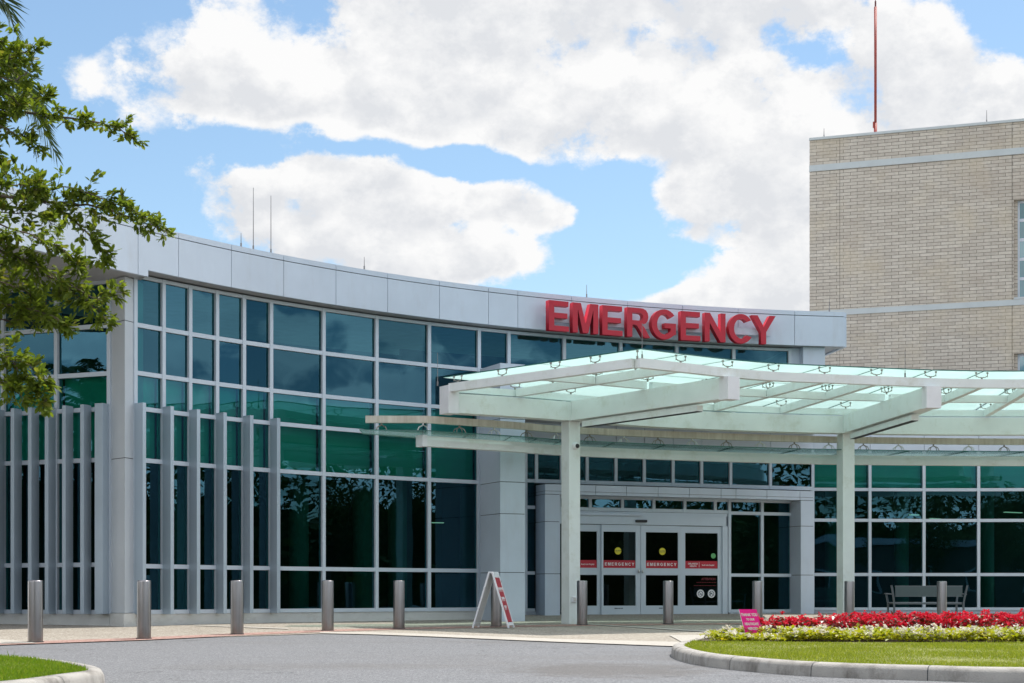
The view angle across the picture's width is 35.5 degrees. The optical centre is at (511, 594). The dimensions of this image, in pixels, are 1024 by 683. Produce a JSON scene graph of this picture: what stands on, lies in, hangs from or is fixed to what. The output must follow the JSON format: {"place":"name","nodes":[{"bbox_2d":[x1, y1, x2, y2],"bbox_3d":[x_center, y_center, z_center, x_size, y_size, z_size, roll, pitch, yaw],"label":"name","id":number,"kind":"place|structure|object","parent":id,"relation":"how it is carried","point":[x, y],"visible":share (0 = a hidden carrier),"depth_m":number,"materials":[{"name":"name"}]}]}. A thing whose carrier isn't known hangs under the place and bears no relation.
{"place":"outdoors","nodes":[
{"label":"outdoors","id":0,"kind":"place"},
{"bbox_2d":[0,611,982,682],"bbox_3d":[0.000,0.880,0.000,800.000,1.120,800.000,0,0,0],"label":"road","id":1,"kind":"structure","parent":0,"point":[332,658],"depth_m":20.39,"materials":[{"name":"grey asphalt"}]},
{"bbox_2d":[0,655,104,682],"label":"kerb","id":2,"kind":"structure","parent":1,"relation":"on","point":[92,674],"depth_m":15.09,"materials":[{"name":"concrete"}]},
{"bbox_2d":[320,632,678,645],"bbox_3d":[-0.241,0.763,28.282,9.207,0.079,1.428,0,0,42],"label":"concrete edge strip","id":3,"kind":"object","parent":1,"relation":"on","point":[660,643],"visible":0.97,"depth_m":27.47,"materials":[{"name":"beige concrete"}]},
{"bbox_2d":[0,187,1023,626],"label":"hospital building","id":4,"kind":"structure","parent":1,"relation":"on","point":[194,445],"depth_m":37.75,"materials":[{"name":"paint"}]},
{"bbox_2d":[0,292,0,613],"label":"window","id":5,"kind":"structure","parent":4,"relation":"in","point":[0,292],"depth_m":34.17,"materials":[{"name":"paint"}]},
{"bbox_2d":[1,286,53,613],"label":"window","id":6,"kind":"structure","parent":4,"relation":"in","point":[42,344],"depth_m":33.92,"materials":[{"name":"glass"}]},
{"bbox_2d":[54,279,111,613],"bbox_3d":[-8.919,-3.047,33.345,1.403,6.905,0.583,0,0,5],"label":"window","id":7,"kind":"structure","parent":4,"relation":"in","point":[82,363],"depth_m":33.38,"materials":[{"name":"glass"}]},
{"bbox_2d":[132,277,161,613],"bbox_3d":[-7.603,-3.098,33.238,0.559,7.005,0.703,0,0,0],"label":"window","id":8,"kind":"structure","parent":4,"relation":"in","point":[147,329],"depth_m":33.32,"materials":[{"name":"glass"}]},
{"bbox_2d":[160,279,188,613],"bbox_3d":[-7.158,-3.098,33.836,0.553,7.005,0.664,0,0,0],"label":"window","id":9,"kind":"structure","parent":4,"relation":"in","point":[174,333],"depth_m":33.89,"materials":[{"name":"glass"}]},
{"bbox_2d":[187,285,215,612],"bbox_3d":[-6.703,-3.098,34.412,0.576,7.005,0.665,0,0,0],"label":"window","id":10,"kind":"structure","parent":4,"relation":"in","point":[200,300],"depth_m":34.47,"materials":[{"name":"glass"}]},
{"bbox_2d":[214,290,242,612],"bbox_3d":[-6.224,-3.098,34.981,0.594,7.005,0.658,0,0,0],"label":"window","id":11,"kind":"structure","parent":4,"relation":"in","point":[227,305],"depth_m":35.04,"materials":[{"name":"glass"}]},
{"bbox_2d":[252,188,253,248],"bbox_3d":[-5.672,-8.238,35.084,0.035,1.371,0.040,0,0,0],"label":"lightning rod","id":12,"kind":"object","parent":4,"relation":"on","point":[253,219],"visible":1,"depth_m":35.08,"materials":[{"name":"metal"}]},
{"bbox_2d":[241,295,269,612],"bbox_3d":[-5.721,-3.098,35.542,0.617,7.005,0.655,0,0,0],"label":"window","id":13,"kind":"structure","parent":4,"relation":"in","point":[254,310],"depth_m":35.60,"materials":[{"name":"glass"}]},
{"bbox_2d":[268,299,321,612],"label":"window","id":14,"kind":"structure","parent":4,"relation":"in","point":[294,330],"depth_m":36.39,"materials":[{"name":"glass"}]},
{"bbox_2d":[321,308,374,611],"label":"window","id":15,"kind":"structure","parent":4,"relation":"in","point":[347,338],"depth_m":37.35,"materials":[{"name":"glass"}]},
{"bbox_2d":[374,315,427,611],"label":"window","id":16,"kind":"structure","parent":4,"relation":"in","point":[400,345],"depth_m":38.30,"materials":[{"name":"glass"}]},
{"bbox_2d":[427,322,479,610],"bbox_3d":[-1.442,-3.097,39.214,1.409,7.005,0.869,0,0,-5],"label":"window","id":17,"kind":"structure","parent":4,"relation":"in","point":[453,475],"depth_m":39.18,"materials":[{"name":"glass"}]},
{"bbox_2d":[477,328,507,371],"bbox_3d":[-0.515,-5.678,39.820,0.810,1.845,0.575,0,0,0],"label":"window","id":18,"kind":"structure","parent":4,"relation":"in","point":[492,342],"depth_m":39.81,"materials":[{"name":"glass"}]},
{"bbox_2d":[525,442,534,611],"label":"window","id":19,"kind":"structure","parent":4,"relation":"in","point":[529,458],"depth_m":43.74,"materials":[{"name":"glass"}]},
{"bbox_2d":[506,331,562,400],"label":"window","id":20,"kind":"structure","parent":4,"relation":"in","point":[524,348],"depth_m":40.39,"materials":[{"name":"glass"}]},
{"bbox_2d":[534,443,559,483],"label":"window","id":21,"kind":"structure","parent":4,"relation":"in","point":[546,467],"depth_m":43.92,"materials":[{"name":"glass"}]},
{"bbox_2d":[559,444,585,484],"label":"window","id":22,"kind":"structure","parent":4,"relation":"in","point":[582,459],"depth_m":44.30,"materials":[{"name":"glass"}]},
{"bbox_2d":[560,496,588,510],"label":"window","id":23,"kind":"structure","parent":4,"relation":"in","point":[583,499],"depth_m":44.25,"materials":[{"name":"glass"}]},
{"bbox_2d":[562,335,618,401],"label":"window","id":24,"kind":"structure","parent":4,"relation":"in","point":[572,346],"depth_m":41.09,"materials":[{"name":"glass"}]},
{"bbox_2d":[584,445,614,484],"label":"window","id":25,"kind":"structure","parent":4,"relation":"in","point":[598,471],"depth_m":44.49,"materials":[{"name":"glass"}]},
{"bbox_2d":[588,496,620,511],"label":"window","id":26,"kind":"structure","parent":4,"relation":"in","point":[595,503],"depth_m":44.48,"materials":[{"name":"glass"}]},
{"bbox_2d":[601,525,639,614],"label":"sliding door","id":27,"kind":"structure","parent":4,"relation":"in","point":[620,544],"depth_m":44.58,"materials":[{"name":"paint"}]},
{"bbox_2d":[614,446,642,485],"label":"window","id":28,"kind":"structure","parent":4,"relation":"in","point":[627,472],"depth_m":44.81,"materials":[{"name":"glass"}]},
{"bbox_2d":[620,497,652,511],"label":"window","id":29,"kind":"structure","parent":4,"relation":"in","point":[627,504],"depth_m":44.82,"materials":[{"name":"glass"}]},
{"bbox_2d":[618,340,674,351],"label":"window","id":30,"kind":"structure","parent":4,"relation":"in","point":[623,345],"depth_m":41.76,"materials":[{"name":"glass"}]},
{"bbox_2d":[642,447,671,486],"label":"window","id":31,"kind":"structure","parent":4,"relation":"in","point":[657,473],"depth_m":45.13,"materials":[{"name":"glass"}]},
{"bbox_2d":[640,525,679,613],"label":"sliding door","id":32,"kind":"structure","parent":4,"relation":"in","point":[659,545],"depth_m":45.01,"materials":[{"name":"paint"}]},
{"bbox_2d":[546,300,774,344],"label":"emergency sign","id":33,"kind":"object","parent":4,"relation":"attached to","point":[576,319],"visible":1,"depth_m":40.98,"materials":[{"name":"metal"}]},
{"bbox_2d":[652,498,683,512],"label":"window","id":34,"kind":"structure","parent":4,"relation":"in","point":[664,505],"depth_m":45.20,"materials":[{"name":"glass"}]},
{"bbox_2d":[671,448,699,487],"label":"window","id":35,"kind":"structure","parent":4,"relation":"in","point":[683,473],"depth_m":45.44,"materials":[{"name":"glass"}]},
{"bbox_2d":[359,416,1023,465],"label":"canopy","id":36,"kind":"object","parent":4,"relation":"attached to","point":[422,440],"visible":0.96,"depth_m":39.19,"materials":[{"name":"paint"}]},
{"bbox_2d":[683,499,713,513],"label":"window","id":37,"kind":"structure","parent":4,"relation":"in","point":[689,505],"depth_m":45.54,"materials":[{"name":"glass"}]},
{"bbox_2d":[674,343,731,411],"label":"window","id":38,"kind":"structure","parent":4,"relation":"in","point":[694,349],"depth_m":42.34,"materials":[{"name":"glass"}]},
{"bbox_2d":[699,449,728,487],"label":"window","id":39,"kind":"structure","parent":4,"relation":"in","point":[711,474],"depth_m":45.78,"materials":[{"name":"glass"}]},
{"bbox_2d":[712,499,727,513],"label":"window","id":40,"kind":"structure","parent":4,"relation":"in","point":[719,505],"depth_m":45.78,"materials":[{"name":"glass"}]},
{"bbox_2d":[726,500,760,612],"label":"window","id":41,"kind":"structure","parent":4,"relation":"in","point":[743,516],"depth_m":46.08,"materials":[{"name":"glass"}]},
{"bbox_2d":[728,450,768,488],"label":"window","id":42,"kind":"structure","parent":4,"relation":"in","point":[740,475],"depth_m":46.18,"materials":[{"name":"glass"}]},
{"bbox_2d":[732,346,791,414],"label":"window","id":43,"kind":"structure","parent":4,"relation":"in","point":[762,354],"depth_m":42.78,"materials":[{"name":"glass"}]},
{"bbox_2d":[760,500,790,611],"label":"window","id":44,"kind":"structure","parent":4,"relation":"in","point":[775,515],"depth_m":46.45,"materials":[{"name":"glass"}]},
{"bbox_2d":[768,451,811,490],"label":"window","id":45,"kind":"structure","parent":4,"relation":"in","point":[780,476],"depth_m":46.68,"materials":[{"name":"glass"}]},
{"bbox_2d":[811,453,868,609],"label":"window","id":46,"kind":"structure","parent":4,"relation":"in","point":[823,477],"depth_m":47.02,"materials":[{"name":"glass"}]},
{"bbox_2d":[868,453,922,609],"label":"window","id":47,"kind":"structure","parent":4,"relation":"in","point":[895,491],"depth_m":47.16,"materials":[{"name":"glass"}]},
{"bbox_2d":[922,454,976,609],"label":"window","id":48,"kind":"structure","parent":4,"relation":"in","point":[949,493],"depth_m":47.21,"materials":[{"name":"glass"}]},
{"bbox_2d":[977,454,1023,609],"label":"window","id":49,"kind":"structure","parent":4,"relation":"in","point":[1000,489],"depth_m":47.17,"materials":[{"name":"glass"}]},
{"bbox_2d":[671,637,1023,682],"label":"kerb","id":50,"kind":"structure","parent":1,"relation":"on","point":[680,651],"depth_m":17.16,"materials":[{"name":"concrete"}]},
{"bbox_2d":[809,118,1023,370],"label":"brick building","id":51,"kind":"structure","parent":1,"relation":"on","point":[916,248],"depth_m":53.78,"materials":[{"name":"brick"}]},
{"bbox_2d":[873,0,876,131],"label":"red mast","id":52,"kind":"object","parent":51,"relation":"on","point":[875,71],"visible":0.81,"depth_m":56.46,"materials":[{"name":"metal"}]},
{"bbox_2d":[1014,200,1023,298],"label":"window","id":53,"kind":"structure","parent":51,"relation":"in","point":[1018,205],"depth_m":52.95,"materials":[{"name":"glass"}]},
{"bbox_2d":[1014,354,1023,370],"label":"window","id":54,"kind":"structure","parent":51,"relation":"in","point":[1018,358],"depth_m":52.95,"materials":[{"name":"glass"}]},
{"bbox_2d":[0,613,1022,645],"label":"pavement","id":55,"kind":"structure","parent":0,"point":[18,632],"depth_m":32.67,"materials":[{"name":"beige concrete"}]},
{"bbox_2d":[27,580,43,641],"bbox_3d":[-7.702,0.293,25.860,0.270,1.053,0.270,0,0,24],"label":"bollard","id":56,"kind":"object","parent":55,"relation":"on","point":[35,610],"visible":0.94,"depth_m":25.76,"materials":[{"name":"silver metal"}]},
{"bbox_2d":[136,580,151,638],"bbox_3d":[-6.325,0.280,27.500,0.270,1.053,0.270,0,0,-12],"label":"bollard","id":57,"kind":"object","parent":55,"relation":"on","point":[143,609],"visible":0.94,"depth_m":27.40,"materials":[{"name":"silver metal"}]},
{"bbox_2d":[231,580,243,633],"bbox_3d":[-5.104,0.260,29.700,0.270,1.053,0.270,0,0,42],"label":"bollard","id":58,"kind":"object","parent":55,"relation":"on","point":[237,606],"visible":0.98,"depth_m":29.60,"materials":[{"name":"silver metal"}]},
{"bbox_2d":[195,625,287,628],"bbox_3d":[-5.564,0.666,33.062,2.570,0.055,0.436,0,0,27],"label":"concrete edge strip","id":59,"kind":"object","parent":55,"relation":"on","point":[244,626],"visible":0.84,"depth_m":32.90,"materials":[{"name":"beige concrete"}]},
{"bbox_2d":[321,580,334,630],"bbox_3d":[-3.674,0.241,31.900,0.270,1.053,0.270,0,0,20],"label":"bollard","id":60,"kind":"object","parent":55,"relation":"on","point":[327,605],"visible":0.96,"depth_m":31.80,"materials":[{"name":"silver metal"}]},
{"bbox_2d":[0,623,741,644],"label":"paver strip","id":61,"kind":"object","parent":55,"relation":"on","point":[164,637],"visible":0.68,"depth_m":31.32,"materials":[{"name":"red brick"}]},
{"bbox_2d":[0,639,34,642],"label":"concrete edge strip","id":62,"kind":"object","parent":61,"relation":"on","point":[7,641],"visible":1,"depth_m":25.84,"materials":[{"name":"beige concrete"}]},
{"bbox_2d":[393,580,404,628],"bbox_3d":[-2.353,0.230,33.300,0.270,1.053,0.270,0,0,5],"label":"bollard","id":63,"kind":"object","parent":55,"relation":"on","point":[398,604],"visible":0.94,"depth_m":33.20,"materials":[{"name":"silver metal"}]},
{"bbox_2d":[472,572,513,627],"bbox_3d":[-0.394,0.111,33.805,0.801,1.188,0.600,0,0,11],"label":"folding sign","id":64,"kind":"object","parent":55,"relation":"on","point":[492,576],"visible":1,"depth_m":33.74,"materials":[{"name":"white plastic"}]},
{"bbox_2d":[491,580,501,626],"bbox_3d":[-0.343,0.218,34.900,0.270,1.053,0.270,0,0,-22],"label":"bollard","id":65,"kind":"object","parent":55,"relation":"on","point":[496,614],"visible":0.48,"depth_m":34.80,"materials":[{"name":"silver metal"}]},
{"bbox_2d":[576,581,587,624],"bbox_3d":[1.582,0.210,36.100,0.270,1.053,0.270,0,0,27],"label":"bollard","id":66,"kind":"object","parent":55,"relation":"on","point":[581,602],"visible":0.95,"depth_m":35.99,"materials":[{"name":"silver metal"}]},
{"bbox_2d":[587,623,709,631],"bbox_3d":[2.840,0.698,34.199,0.388,0.074,6.542,0,0,-22],"label":"concrete edge strip","id":67,"kind":"object","parent":55,"relation":"on","point":[652,627],"visible":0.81,"depth_m":33.47,"materials":[{"name":"beige concrete"}]},
{"bbox_2d":[663,581,672,623],"bbox_3d":[3.604,0.206,36.900,0.270,1.053,0.270,0,0,4],"label":"bollard","id":68,"kind":"object","parent":55,"relation":"on","point":[667,602],"visible":0.92,"depth_m":36.80,"materials":[{"name":"silver metal"}]},
{"bbox_2d":[670,635,706,641],"bbox_3d":[3.675,0.773,27.100,1.850,0.051,5.000,0,0,0],"label":"concrete apron","id":69,"kind":"object","parent":55,"relation":"on","point":[681,638],"visible":0.17,"depth_m":28.36,"materials":[{"name":"beige concrete"}]},
{"bbox_2d":[440,348,1023,623],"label":"glass canopy","id":70,"kind":"object","parent":55,"relation":"on","point":[657,389],"visible":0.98,"depth_m":36.21,"materials":[{"name":"white paint"}]},
{"bbox_2d":[437,353,437,385],"bbox_3d":[-1.641,-4.968,35.300,0.035,0.725,0.040,0,0,0],"label":"lightning rod","id":71,"kind":"object","parent":70,"relation":"attached to","point":[437,369],"visible":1,"depth_m":35.29,"materials":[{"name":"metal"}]},
{"bbox_2d":[572,442,579,449],"bbox_3d":[1.486,-3.430,36.862,0.167,0.167,0.136,0,0,-34],"label":"security camera","id":72,"kind":"object","parent":70,"relation":"attached to","point":[575,445],"visible":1,"depth_m":36.83,"materials":[{"name":"white plastic"}]},
{"bbox_2d":[752,581,761,618],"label":"bollard","id":73,"kind":"object","parent":55,"relation":"on","point":[757,595],"visible":0.66,"depth_m":37.50,"materials":[{"name":"silver metal"}]},
{"bbox_2d":[844,581,853,619],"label":"bollard","id":74,"kind":"object","parent":55,"relation":"on","point":[849,597],"visible":0.66,"depth_m":38.80,"materials":[{"name":"silver metal"}]},
{"bbox_2d":[884,585,967,615],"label":"bench","id":75,"kind":"object","parent":55,"relation":"on","point":[922,591],"visible":0.98,"depth_m":41.37,"materials":[{"name":"grey metal"}]},
{"bbox_2d":[937,581,946,614],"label":"bollard","id":76,"kind":"object","parent":55,"relation":"on","point":[941,596],"visible":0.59,"depth_m":39.40,"materials":[{"name":"silver metal"}]},
{"bbox_2d":[0,0,1023,310],"label":"sky","id":77,"kind":"structure","parent":0,"point":[652,151],"materials":[{"name":"blue"}]},
{"bbox_2d":[684,639,1023,666],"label":"lawn","id":78,"kind":"structure","parent":0,"point":[961,659],"depth_m":20.12,"materials":[{"name":"plant"}]},
{"bbox_2d":[695,638,1021,641],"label":"flower bed soil","id":79,"kind":"structure","parent":78,"relation":"on","point":[900,640],"depth_m":23.77,"materials":[{"name":"brown soil"}]},
{"bbox_2d":[739,609,761,633],"bbox_3d":[3.642,0.504,24.351,0.386,0.560,0.016,0,0,4],"label":"thank you board","id":80,"kind":"object","parent":79,"relation":"on","point":[750,619],"visible":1,"depth_m":24.35,"materials":[{"name":"pink plastic"}]},
{"bbox_2d":[699,623,1023,642],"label":"white flowers","id":81,"kind":"object","parent":79,"relation":"on","point":[913,633],"visible":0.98,"depth_m":23.58,"materials":[{"name":"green plant"}]},
{"bbox_2d":[758,608,1023,631],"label":"red flowers","id":82,"kind":"object","parent":79,"relation":"on","point":[899,619],"visible":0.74,"depth_m":25.08,"materials":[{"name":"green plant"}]},
{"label":"lawn","id":83,"kind":"structure","parent":0,"visible":0},
{"bbox_2d":[0,0,62,166],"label":"palm tree","id":84,"kind":"object","parent":83,"relation":"on","point":[5,7],"visible":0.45,"depth_m":20.65,"materials":[{"name":"green plant"}]},
{"bbox_2d":[0,651,87,680],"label":"grass","id":85,"kind":"structure","parent":83,"relation":"on","point":[24,667],"depth_m":15.96,"materials":[{"name":"green plant"}]},
{"bbox_2d":[0,22,175,417],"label":"oak tree","id":86,"kind":"object","parent":83,"relation":"on","point":[35,193],"visible":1,"depth_m":13.79,"materials":[{"name":"green plant"}]}
]}

